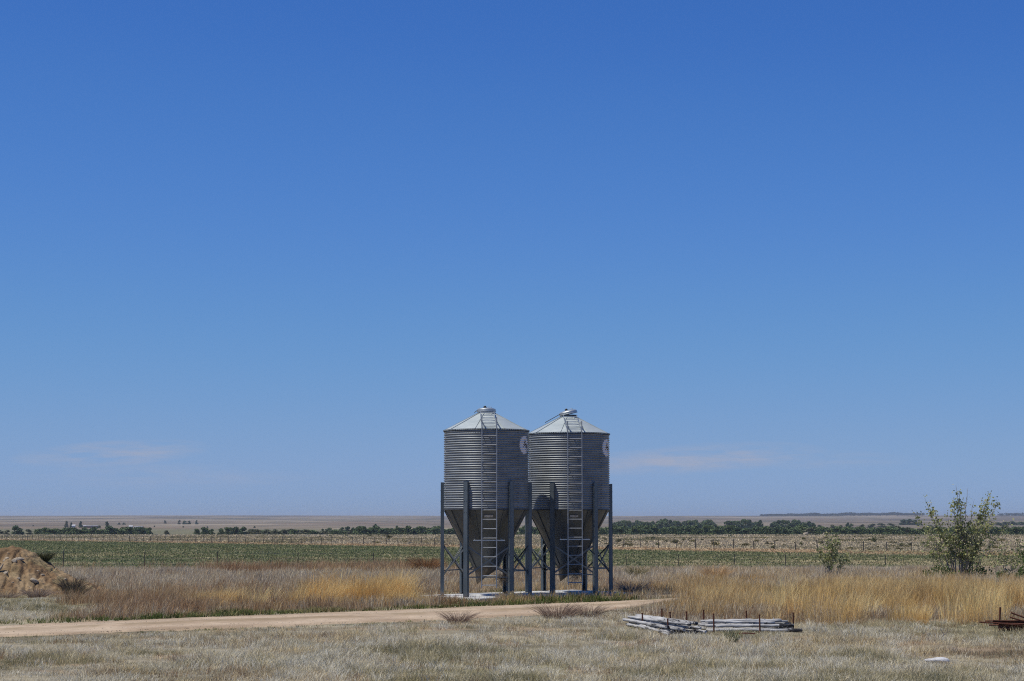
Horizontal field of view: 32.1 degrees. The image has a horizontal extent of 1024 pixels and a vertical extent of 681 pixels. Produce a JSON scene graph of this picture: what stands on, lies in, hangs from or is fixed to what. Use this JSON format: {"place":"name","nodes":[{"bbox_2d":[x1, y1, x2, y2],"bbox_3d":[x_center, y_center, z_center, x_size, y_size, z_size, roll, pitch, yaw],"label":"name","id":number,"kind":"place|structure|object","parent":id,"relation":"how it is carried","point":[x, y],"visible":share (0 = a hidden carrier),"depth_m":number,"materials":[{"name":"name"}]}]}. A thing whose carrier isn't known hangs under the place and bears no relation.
{"place":"outdoors","nodes":[
{"label":"outdoors","id":0,"kind":"place"},
{"bbox_2d":[0,591,30,597],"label":"dry bush","id":1,"kind":"object","parent":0,"point":[11,596],"visible":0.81,"depth_m":57.36,"materials":[{"name":"brown plant"}]},
{"bbox_2d":[0,598,676,636],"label":"dirt road","id":2,"kind":"structure","parent":0,"point":[42,629],"depth_m":44.34,"materials":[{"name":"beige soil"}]},
{"bbox_2d":[0,540,1022,568],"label":"crop field","id":3,"kind":"structure","parent":0,"point":[985,559],"depth_m":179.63,"materials":[{"name":"green plant"}]},
{"bbox_2d":[34,551,980,566],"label":"wire fence","id":4,"kind":"object","parent":3,"relation":"on","point":[144,558],"visible":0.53,"depth_m":117.01,"materials":[{"name":"grey metal"}]},
{"bbox_2d":[0,530,1023,680],"bbox_3d":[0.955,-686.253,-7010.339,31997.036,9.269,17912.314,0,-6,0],"label":"ground","id":5,"kind":"structure","parent":0,"point":[337,627],"depth_m":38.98,"materials":[{"name":"beige plant"}]},
{"bbox_2d":[11,525,24,534],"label":"round tree","id":6,"kind":"object","parent":5,"relation":"on","point":[18,531],"visible":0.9,"depth_m":904.96,"materials":[{"name":"green plant"}]},
{"bbox_2d":[17,588,60,597],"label":"dry grass","id":7,"kind":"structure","parent":5,"relation":"on","point":[33,594],"depth_m":57.78,"materials":[{"name":"brown plant"}]},
{"bbox_2d":[44,529,57,533],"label":"bushy tree","id":8,"kind":"object","parent":5,"relation":"on","point":[53,531],"visible":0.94,"depth_m":936.95,"materials":[{"name":"green plant"}]},
{"bbox_2d":[0,546,108,594],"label":"dirt mound","id":9,"kind":"object","parent":5,"relation":"on","point":[28,567],"visible":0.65,"depth_m":60.94,"materials":[{"name":"soil"}]},
{"bbox_2d":[37,551,56,561],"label":"shrub","id":10,"kind":"object","parent":9,"relation":"on","point":[45,557],"visible":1,"depth_m":62.39,"materials":[{"name":"green plant"}]},
{"bbox_2d":[51,576,93,592],"bbox_3d":[-14.894,8.280,60.283,1.533,0.658,1.545,0,-6,0],"label":"shrub","id":11,"kind":"object","parent":5,"relation":"on","point":[74,584],"visible":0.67,"depth_m":60.14,"materials":[{"name":"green plant"}]},
{"bbox_2d":[68,529,79,534],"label":"bushy tree","id":12,"kind":"object","parent":5,"relation":"on","point":[75,531],"visible":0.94,"depth_m":930.70,"materials":[{"name":"green plant"}]},
{"bbox_2d":[63,584,93,593],"bbox_3d":[-14.568,8.373,59.863,1.175,0.393,1.249,0,-6,0],"label":"shrub","id":13,"kind":"object","parent":5,"relation":"on","point":[73,589],"visible":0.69,"depth_m":59.76,"materials":[{"name":"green plant"}]},
{"bbox_2d":[104,525,116,534],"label":"round tree","id":14,"kind":"object","parent":5,"relation":"on","point":[112,530],"visible":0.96,"depth_m":926.01,"materials":[{"name":"green plant"}]},
{"bbox_2d":[114,529,128,534],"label":"bushy tree","id":15,"kind":"object","parent":5,"relation":"on","point":[121,531],"visible":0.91,"depth_m":927.17,"materials":[{"name":"green plant"}]},
{"bbox_2d":[120,527,132,533],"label":"spreading tree","id":16,"kind":"object","parent":5,"relation":"on","point":[129,530],"visible":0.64,"depth_m":948.53,"materials":[{"name":"green plant"}]},
{"bbox_2d":[137,526,145,533],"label":"round tree","id":17,"kind":"object","parent":5,"relation":"on","point":[141,530],"visible":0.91,"depth_m":926.26,"materials":[{"name":"green plant"}]},
{"bbox_2d":[199,527,208,534],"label":"bushy tree","id":18,"kind":"object","parent":5,"relation":"on","point":[205,530],"visible":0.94,"depth_m":926.23,"materials":[{"name":"green plant"}]},
{"bbox_2d":[224,527,231,533],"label":"spreading tree","id":19,"kind":"object","parent":5,"relation":"on","point":[227,530],"visible":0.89,"depth_m":925.80,"materials":[{"name":"green plant"}]},
{"bbox_2d":[230,526,238,534],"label":"round tree","id":20,"kind":"object","parent":5,"relation":"on","point":[235,530],"visible":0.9,"depth_m":925.48,"materials":[{"name":"green plant"}]},
{"bbox_2d":[238,526,247,534],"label":"round tree","id":21,"kind":"object","parent":5,"relation":"on","point":[242,529],"visible":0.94,"depth_m":926.31,"materials":[{"name":"green plant"}]},
{"bbox_2d":[0,586,639,637],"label":"verge weeds","id":22,"kind":"object","parent":5,"relation":"on","point":[314,609],"visible":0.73,"depth_m":48.76,"materials":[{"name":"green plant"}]},
{"bbox_2d":[355,526,367,534],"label":"spreading tree","id":23,"kind":"object","parent":5,"relation":"on","point":[361,530],"visible":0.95,"depth_m":908.60,"materials":[{"name":"green plant"}]},
{"bbox_2d":[377,528,390,534],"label":"round tree","id":24,"kind":"object","parent":5,"relation":"on","point":[383,531],"visible":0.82,"depth_m":908.55,"materials":[{"name":"green plant"}]},
{"bbox_2d":[391,527,404,534],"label":"bushy tree","id":25,"kind":"object","parent":5,"relation":"on","point":[397,530],"visible":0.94,"depth_m":907.74,"materials":[{"name":"green plant"}]},
{"bbox_2d":[407,528,417,534],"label":"round tree","id":26,"kind":"object","parent":5,"relation":"on","point":[413,531],"visible":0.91,"depth_m":916.17,"materials":[{"name":"green plant"}]},
{"bbox_2d":[403,556,449,571],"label":"dry bush","id":27,"kind":"object","parent":5,"relation":"on","point":[431,564],"visible":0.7,"depth_m":96.91,"materials":[{"name":"brown plant"}]},
{"bbox_2d":[423,528,437,534],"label":"round tree","id":28,"kind":"object","parent":5,"relation":"on","point":[430,530],"visible":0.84,"depth_m":908.14,"materials":[{"name":"green plant"}]},
{"bbox_2d":[436,609,482,622],"bbox_3d":[-1.315,6.815,43.963,1.334,0.360,1.448,0,-6,0],"label":"dry bush","id":29,"kind":"object","parent":5,"relation":"on","point":[466,619],"visible":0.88,"depth_m":43.86,"materials":[{"name":"brown plant"}]},
{"bbox_2d":[492,566,514,588],"bbox_3d":[-0.331,7.569,56.504,0.751,0.839,0.781,-5,-7,39],"label":"tumbleweed","id":30,"kind":"object","parent":5,"relation":"on","point":[502,579],"visible":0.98,"depth_m":56.49,"materials":[{"name":"brown plant"}]},
{"bbox_2d":[491,590,524,598],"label":"dry bush","id":31,"kind":"object","parent":5,"relation":"on","point":[504,594],"visible":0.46,"depth_m":55.66,"materials":[{"name":"brown plant"}]},
{"bbox_2d":[1,535,1020,551],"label":"wire fence","id":32,"kind":"object","parent":5,"relation":"on","point":[363,539],"visible":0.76,"depth_m":322.63,"materials":[{"name":"grey metal"}]},
{"bbox_2d":[0,556,1022,680],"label":"russet weeds","id":33,"kind":"object","parent":5,"relation":"on","point":[80,598],"visible":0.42,"depth_m":52.04,"materials":[{"name":"brown plant"}]},
{"bbox_2d":[0,534,1023,555],"bbox_3d":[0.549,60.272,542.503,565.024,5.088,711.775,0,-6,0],"label":"pasture grass","id":34,"kind":"structure","parent":5,"relation":"on","point":[411,539],"depth_m":444.78,"materials":[{"name":"plant"}]},
{"bbox_2d":[517,527,524,534],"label":"bushy tree","id":35,"kind":"object","parent":5,"relation":"on","point":[521,530],"visible":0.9,"depth_m":909.31,"materials":[{"name":"green plant"}]},
{"bbox_2d":[423,590,633,600],"bbox_3d":[0.541,8.435,58.630,6.776,0.196,3.160,5,-7,-40],"label":"concrete pad","id":36,"kind":"object","parent":5,"relation":"on","point":[481,595],"visible":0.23,"depth_m":58.90,"materials":[{"name":"grey concrete"}]},
{"bbox_2d":[439,406,531,596],"bbox_3d":[-0.828,5.167,57.706,3.090,6.126,2.951,0,-6,-4],"label":"grain bin","id":37,"kind":"object","parent":36,"relation":"on","point":[486,506],"visible":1,"depth_m":56.77,"materials":[{"name":"metal"}]},
{"bbox_2d":[523,408,612,593],"bbox_3d":[1.921,5.369,60.048,3.090,6.184,2.951,1,-6,-6],"label":"grain bin","id":38,"kind":"object","parent":36,"relation":"on","point":[569,468],"visible":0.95,"depth_m":59.09,"materials":[{"name":"metal"}]},
{"bbox_2d":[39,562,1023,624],"bbox_3d":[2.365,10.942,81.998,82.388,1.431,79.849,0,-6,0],"label":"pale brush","id":39,"kind":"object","parent":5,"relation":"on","point":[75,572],"visible":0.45,"depth_m":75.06,"materials":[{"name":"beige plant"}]},
{"bbox_2d":[44,561,1023,624],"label":"tall grass","id":40,"kind":"structure","parent":5,"relation":"on","point":[937,591],"depth_m":52.46,"materials":[{"name":"beige plant"}]},
{"bbox_2d":[526,601,595,618],"bbox_3d":[1.180,6.926,45.692,2.077,0.478,1.991,0,-6,0],"label":"dry bush","id":41,"kind":"object","parent":5,"relation":"on","point":[549,613],"visible":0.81,"depth_m":45.57,"materials":[{"name":"brown plant"}]},
{"bbox_2d":[558,556,591,585],"bbox_3d":[2.139,7.612,58.983,1.337,1.245,1.288,0,-6,0],"label":"tumbleweed","id":42,"kind":"object","parent":5,"relation":"on","point":[577,569],"visible":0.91,"depth_m":58.93,"materials":[{"name":"brown plant"}]},
{"bbox_2d":[560,603,614,617],"bbox_3d":[1.981,7.037,46.462,1.704,0.410,1.710,0,-6,0],"label":"dry bush","id":43,"kind":"object","parent":5,"relation":"on","point":[597,610],"visible":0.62,"depth_m":46.27,"materials":[{"name":"brown plant"}]},
{"bbox_2d":[599,527,606,534],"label":"bushy tree","id":44,"kind":"object","parent":5,"relation":"on","point":[602,530],"visible":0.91,"depth_m":907.00,"materials":[{"name":"green plant"}]},
{"bbox_2d":[616,527,624,534],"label":"bushy tree","id":45,"kind":"object","parent":5,"relation":"on","point":[619,530],"visible":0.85,"depth_m":910.46,"materials":[{"name":"green plant"}]},
{"bbox_2d":[629,526,638,534],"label":"bushy tree","id":46,"kind":"object","parent":5,"relation":"on","point":[633,529],"visible":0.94,"depth_m":894.50,"materials":[{"name":"green plant"}]},
{"bbox_2d":[610,580,658,593],"bbox_3d":[4.052,8.325,59.958,1.833,0.504,1.799,0,-6,0],"label":"dry bush","id":47,"kind":"object","parent":5,"relation":"on","point":[628,587],"visible":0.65,"depth_m":59.88,"materials":[{"name":"brown plant"}]},
{"bbox_2d":[619,565,652,576],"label":"dry bush","id":48,"kind":"object","parent":5,"relation":"on","point":[633,571],"visible":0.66,"depth_m":83.20,"materials":[{"name":"beige plant"}]},
{"bbox_2d":[636,525,649,532],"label":"spreading tree","id":49,"kind":"object","parent":5,"relation":"on","point":[643,526],"visible":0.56,"depth_m":913.70,"materials":[{"name":"green plant"}]},
{"bbox_2d":[626,623,672,633],"bbox_3d":[3.126,6.569,40.703,0.076,0.091,3.082,2,-6,-15],"label":"wood pole","id":50,"kind":"object","parent":5,"relation":"on","point":[643,627],"visible":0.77,"depth_m":40.85,"materials":[{"name":"wood"}]},
{"bbox_2d":[622,618,669,628],"bbox_3d":[3.075,6.521,41.070,0.091,0.091,3.102,2,-6,-15],"label":"wood pole","id":51,"kind":"object","parent":50,"relation":"on","point":[646,623],"visible":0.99,"depth_m":40.91,"materials":[{"name":"grey wood"}]},
{"bbox_2d":[637,623,669,634],"bbox_3d":[3.193,6.511,40.205,0.085,0.074,2.940,2,-5,-9],"label":"wood pole","id":52,"kind":"object","parent":5,"relation":"on","point":[648,627],"visible":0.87,"depth_m":40.08,"materials":[{"name":"wood"}]},
{"bbox_2d":[650,524,659,534],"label":"bushy tree","id":53,"kind":"object","parent":5,"relation":"on","point":[653,527],"visible":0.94,"depth_m":899.02,"materials":[{"name":"green plant"}]},
{"bbox_2d":[665,527,674,533],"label":"bushy tree","id":54,"kind":"object","parent":5,"relation":"on","point":[670,529],"visible":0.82,"depth_m":913.38,"materials":[{"name":"green plant"}]},
{"bbox_2d":[676,525,688,534],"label":"round tree","id":55,"kind":"object","parent":5,"relation":"on","point":[681,529],"visible":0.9,"depth_m":911.29,"materials":[{"name":"green plant"}]},
{"bbox_2d":[690,525,700,534],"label":"bushy tree","id":56,"kind":"object","parent":5,"relation":"on","point":[694,529],"visible":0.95,"depth_m":905.86,"materials":[{"name":"green plant"}]},
{"bbox_2d":[702,525,711,534],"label":"spreading tree","id":57,"kind":"object","parent":5,"relation":"on","point":[706,528],"visible":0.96,"depth_m":901.47,"materials":[{"name":"green plant"}]},
{"bbox_2d":[708,528,720,534],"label":"spreading tree","id":58,"kind":"object","parent":5,"relation":"on","point":[715,531],"visible":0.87,"depth_m":893.47,"materials":[{"name":"green plant"}]},
{"bbox_2d":[692,563,739,579],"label":"dry bush","id":59,"kind":"object","parent":5,"relation":"on","point":[716,571],"visible":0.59,"depth_m":78.22,"materials":[{"name":"brown plant"}]},
{"bbox_2d":[724,525,733,533],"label":"spreading tree","id":60,"kind":"object","parent":5,"relation":"on","point":[728,527],"visible":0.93,"depth_m":902.87,"materials":[{"name":"green plant"}]},
{"bbox_2d":[722,629,743,641],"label":"grass tuft","id":61,"kind":"object","parent":5,"relation":"on","point":[736,638],"visible":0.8,"depth_m":37.01,"materials":[{"name":"beige plant"}]},
{"bbox_2d":[732,526,741,534],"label":"round tree","id":62,"kind":"object","parent":5,"relation":"on","point":[737,529],"visible":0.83,"depth_m":900.85,"materials":[{"name":"green plant"}]},
{"bbox_2d":[706,628,802,631],"bbox_3d":[5.459,6.528,40.178,2.164,0.104,0.095,0,-6,2],"label":"wood pole","id":63,"kind":"object","parent":5,"relation":"on","point":[780,630],"visible":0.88,"depth_m":40.15,"materials":[{"name":"grey wood"}]},
{"bbox_2d":[749,525,760,534],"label":"round tree","id":64,"kind":"object","parent":5,"relation":"on","point":[753,529],"visible":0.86,"depth_m":909.88,"materials":[{"name":"green plant"}]},
{"bbox_2d":[758,526,768,534],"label":"bushy tree","id":65,"kind":"object","parent":5,"relation":"on","point":[762,530],"visible":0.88,"depth_m":920.09,"materials":[{"name":"green plant"}]},
{"bbox_2d":[771,526,779,534],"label":"round tree","id":66,"kind":"object","parent":5,"relation":"on","point":[775,530],"visible":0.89,"depth_m":913.71,"materials":[{"name":"green plant"}]},
{"bbox_2d":[777,528,790,534],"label":"round tree","id":67,"kind":"object","parent":5,"relation":"on","point":[785,530],"visible":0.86,"depth_m":903.00,"materials":[{"name":"green plant"}]},
{"bbox_2d":[791,528,802,534],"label":"bushy tree","id":68,"kind":"object","parent":5,"relation":"on","point":[796,531],"visible":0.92,"depth_m":918.01,"materials":[{"name":"green plant"}]},
{"bbox_2d":[802,527,816,534],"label":"thin tree","id":69,"kind":"object","parent":5,"relation":"on","point":[809,530],"visible":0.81,"depth_m":905.56,"materials":[{"name":"green plant"}]},
{"bbox_2d":[815,526,826,534],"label":"bushy tree","id":70,"kind":"object","parent":5,"relation":"on","point":[820,530],"visible":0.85,"depth_m":903.55,"materials":[{"name":"green plant"}]},
{"bbox_2d":[816,528,853,574],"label":"sapling tree","id":71,"kind":"object","parent":5,"relation":"on","point":[834,550],"visible":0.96,"depth_m":87.34,"materials":[{"name":"green plant"}]},
{"bbox_2d":[830,526,842,534],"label":"bushy tree","id":72,"kind":"object","parent":5,"relation":"on","point":[836,529],"visible":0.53,"depth_m":910.53,"materials":[{"name":"green plant"}]},
{"bbox_2d":[836,528,848,534],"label":"bushy tree","id":73,"kind":"object","parent":5,"relation":"on","point":[842,531],"visible":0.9,"depth_m":895.29,"materials":[{"name":"green plant"}]},
{"bbox_2d":[859,526,867,534],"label":"bushy tree","id":74,"kind":"object","parent":5,"relation":"on","point":[863,530],"visible":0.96,"depth_m":899.12,"materials":[{"name":"green plant"}]},
{"bbox_2d":[876,527,885,534],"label":"bushy tree","id":75,"kind":"object","parent":5,"relation":"on","point":[881,530],"visible":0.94,"depth_m":921.25,"materials":[{"name":"green plant"}]},
{"bbox_2d":[886,527,900,534],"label":"bushy tree","id":76,"kind":"object","parent":5,"relation":"on","point":[892,530],"visible":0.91,"depth_m":895.75,"materials":[{"name":"green plant"}]},
{"bbox_2d":[897,527,909,534],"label":"bushy tree","id":77,"kind":"object","parent":5,"relation":"on","point":[901,530],"visible":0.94,"depth_m":895.91,"materials":[{"name":"green plant"}]},
{"bbox_2d":[908,528,920,534],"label":"bushy tree","id":78,"kind":"object","parent":5,"relation":"on","point":[914,531],"visible":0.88,"depth_m":900.72,"materials":[{"name":"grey plant"}]},
{"bbox_2d":[925,657,949,664],"bbox_3d":[7.490,5.647,31.406,0.457,0.138,0.246,0,-6,0],"label":"rock","id":79,"kind":"object","parent":5,"relation":"on","point":[941,659],"visible":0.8,"depth_m":31.32,"materials":[{"name":"stone"}]},
{"bbox_2d":[912,484,1013,577],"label":"sapling tree","id":80,"kind":"object","parent":5,"relation":"on","point":[965,558],"visible":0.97,"depth_m":83.36,"materials":[{"name":"green plant"}]},
{"bbox_2d":[991,526,1001,534],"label":"bushy tree","id":81,"kind":"object","parent":5,"relation":"on","point":[996,529],"visible":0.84,"depth_m":916.90,"materials":[{"name":"green plant"}]},
{"bbox_2d":[984,539,1023,579],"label":"sapling tree","id":82,"kind":"object","parent":5,"relation":"on","point":[1001,554],"visible":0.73,"depth_m":79.42,"materials":[{"name":"green plant"}]},
{"bbox_2d":[993,620,1023,622],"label":"rusty beam","id":83,"kind":"structure","parent":5,"relation":"on","point":[1003,621],"depth_m":40.34,"materials":[{"name":"metal"}]},
{"bbox_2d":[1004,528,1014,534],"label":"bushy tree","id":84,"kind":"object","parent":5,"relation":"on","point":[1007,530],"visible":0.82,"depth_m":907.74,"materials":[{"name":"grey plant"}]},
{"bbox_2d":[998,623,1023,629],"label":"rusty beam","id":85,"kind":"structure","parent":5,"relation":"on","point":[1008,626],"depth_m":40.15,"materials":[{"name":"metal"}]},
{"bbox_2d":[979,621,1018,623],"bbox_3d":[11.510,6.384,40.217,1.924,0.087,0.032,0,-6,0],"label":"rusty rod","id":86,"kind":"object","parent":85,"relation":"on","point":[997,622],"visible":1,"depth_m":40.20,"materials":[{"name":"metal"}]},
{"bbox_2d":[989,623,1023,625],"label":"rusty rod","id":87,"kind":"object","parent":85,"relation":"on","point":[1004,624],"visible":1,"depth_m":40.15,"materials":[{"name":"metal"}]},
{"bbox_2d":[1011,526,1022,534],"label":"spreading tree","id":88,"kind":"object","parent":5,"relation":"on","point":[1017,530],"visible":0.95,"depth_m":909.77,"materials":[{"name":"green plant"}]},
{"bbox_2d":[1014,539,1023,577],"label":"sapling tree","id":89,"kind":"object","parent":5,"relation":"on","point":[1020,570],"visible":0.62,"depth_m":77.50,"materials":[{"name":"green plant"}]},
{"bbox_2d":[0,515,1023,530],"bbox_3d":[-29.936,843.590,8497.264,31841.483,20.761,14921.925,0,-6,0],"label":"hills","id":90,"kind":"structure","parent":0,"point":[280,522],"depth_m":4387.13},
{"bbox_2d":[740,519,750,527],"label":"spreading tree","id":91,"kind":"object","parent":90,"relation":"on","point":[746,522],"visible":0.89,"depth_m":1678.13,"materials":[{"name":"green plant"}]},
{"bbox_2d":[760,512,1023,515],"bbox_3d":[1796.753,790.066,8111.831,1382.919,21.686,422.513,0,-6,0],"label":"woods","id":92,"kind":"object","parent":90,"relation":"on","point":[878,514],"visible":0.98,"depth_m":7971.35,"materials":[{"name":"green plant"}]},
{"bbox_2d":[0,0,1023,515],"label":"sky","id":93,"kind":"structure","parent":0,"point":[258,257],"materials":[{"name":"blue"}]},
{"bbox_2d":[705,620,774,623],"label":"wood pole","id":94,"kind":"object","parent":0,"point":[727,622],"visible":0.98,"depth_m":40.58,"materials":[{"name":"grey wood"}]},
{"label":"wood pole","id":95,"kind":"object","parent":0,"visible":0},
{"bbox_2d":[630,618,687,628],"bbox_3d":[3.360,6.529,41.126,0.102,0.105,3.530,2,-6,-17],"label":"wood pole","id":96,"kind":"object","parent":95,"relation":"on","point":[685,627],"visible":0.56,"depth_m":40.69,"materials":[{"name":"wood"}]},
{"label":"wood pole","id":97,"kind":"object","parent":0,"visible":0},
{"bbox_2d":[635,614,679,621],"bbox_3d":[3.372,6.474,41.431,0.100,0.083,2.587,2,-6,-17],"label":"wood pole","id":98,"kind":"object","parent":97,"relation":"on","point":[657,617],"visible":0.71,"depth_m":41.38,"materials":[{"name":"wood"}]},
{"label":"wood pole","id":99,"kind":"object","parent":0,"visible":0},
{"bbox_2d":[627,616,690,625],"bbox_3d":[3.361,6.449,41.006,0.081,0.071,3.914,1,-6,-17],"label":"wood pole","id":100,"kind":"object","parent":99,"relation":"on","point":[664,621],"visible":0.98,"depth_m":40.84,"materials":[{"name":"wood"}]},
{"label":"wood pole","id":101,"kind":"object","parent":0,"visible":0},
{"bbox_2d":[716,623,793,627],"bbox_3d":[5.497,6.455,40.345,1.760,0.093,0.084,0,-6,4],"label":"wood pole","id":102,"kind":"object","parent":101,"relation":"on","point":[757,625],"visible":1,"depth_m":40.32,"materials":[{"name":"grey wood"}]},
{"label":"wood pole","id":103,"kind":"object","parent":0,"visible":0},
{"bbox_2d":[705,624,788,627],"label":"wood pole","id":104,"kind":"object","parent":103,"relation":"on","point":[708,625],"visible":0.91,"depth_m":40.47,"materials":[{"name":"wood"}]},
{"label":"wood pole","id":105,"kind":"object","parent":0,"visible":0},
{"bbox_2d":[699,623,779,626],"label":"wood pole","id":106,"kind":"object","parent":105,"relation":"on","point":[700,624],"visible":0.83,"depth_m":40.74,"materials":[{"name":"wood"}]},
{"bbox_2d":[700,619,781,621],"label":"wood pole","id":107,"kind":"object","parent":106,"relation":"on","point":[748,620],"visible":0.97,"depth_m":40.71,"materials":[{"name":"wood"}]},
{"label":"wood pole","id":108,"kind":"object","parent":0,"visible":0},
{"bbox_2d":[709,618,780,619],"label":"wood pole","id":109,"kind":"object","parent":108,"relation":"on","point":[749,619],"visible":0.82,"depth_m":40.98,"materials":[{"name":"wood"}]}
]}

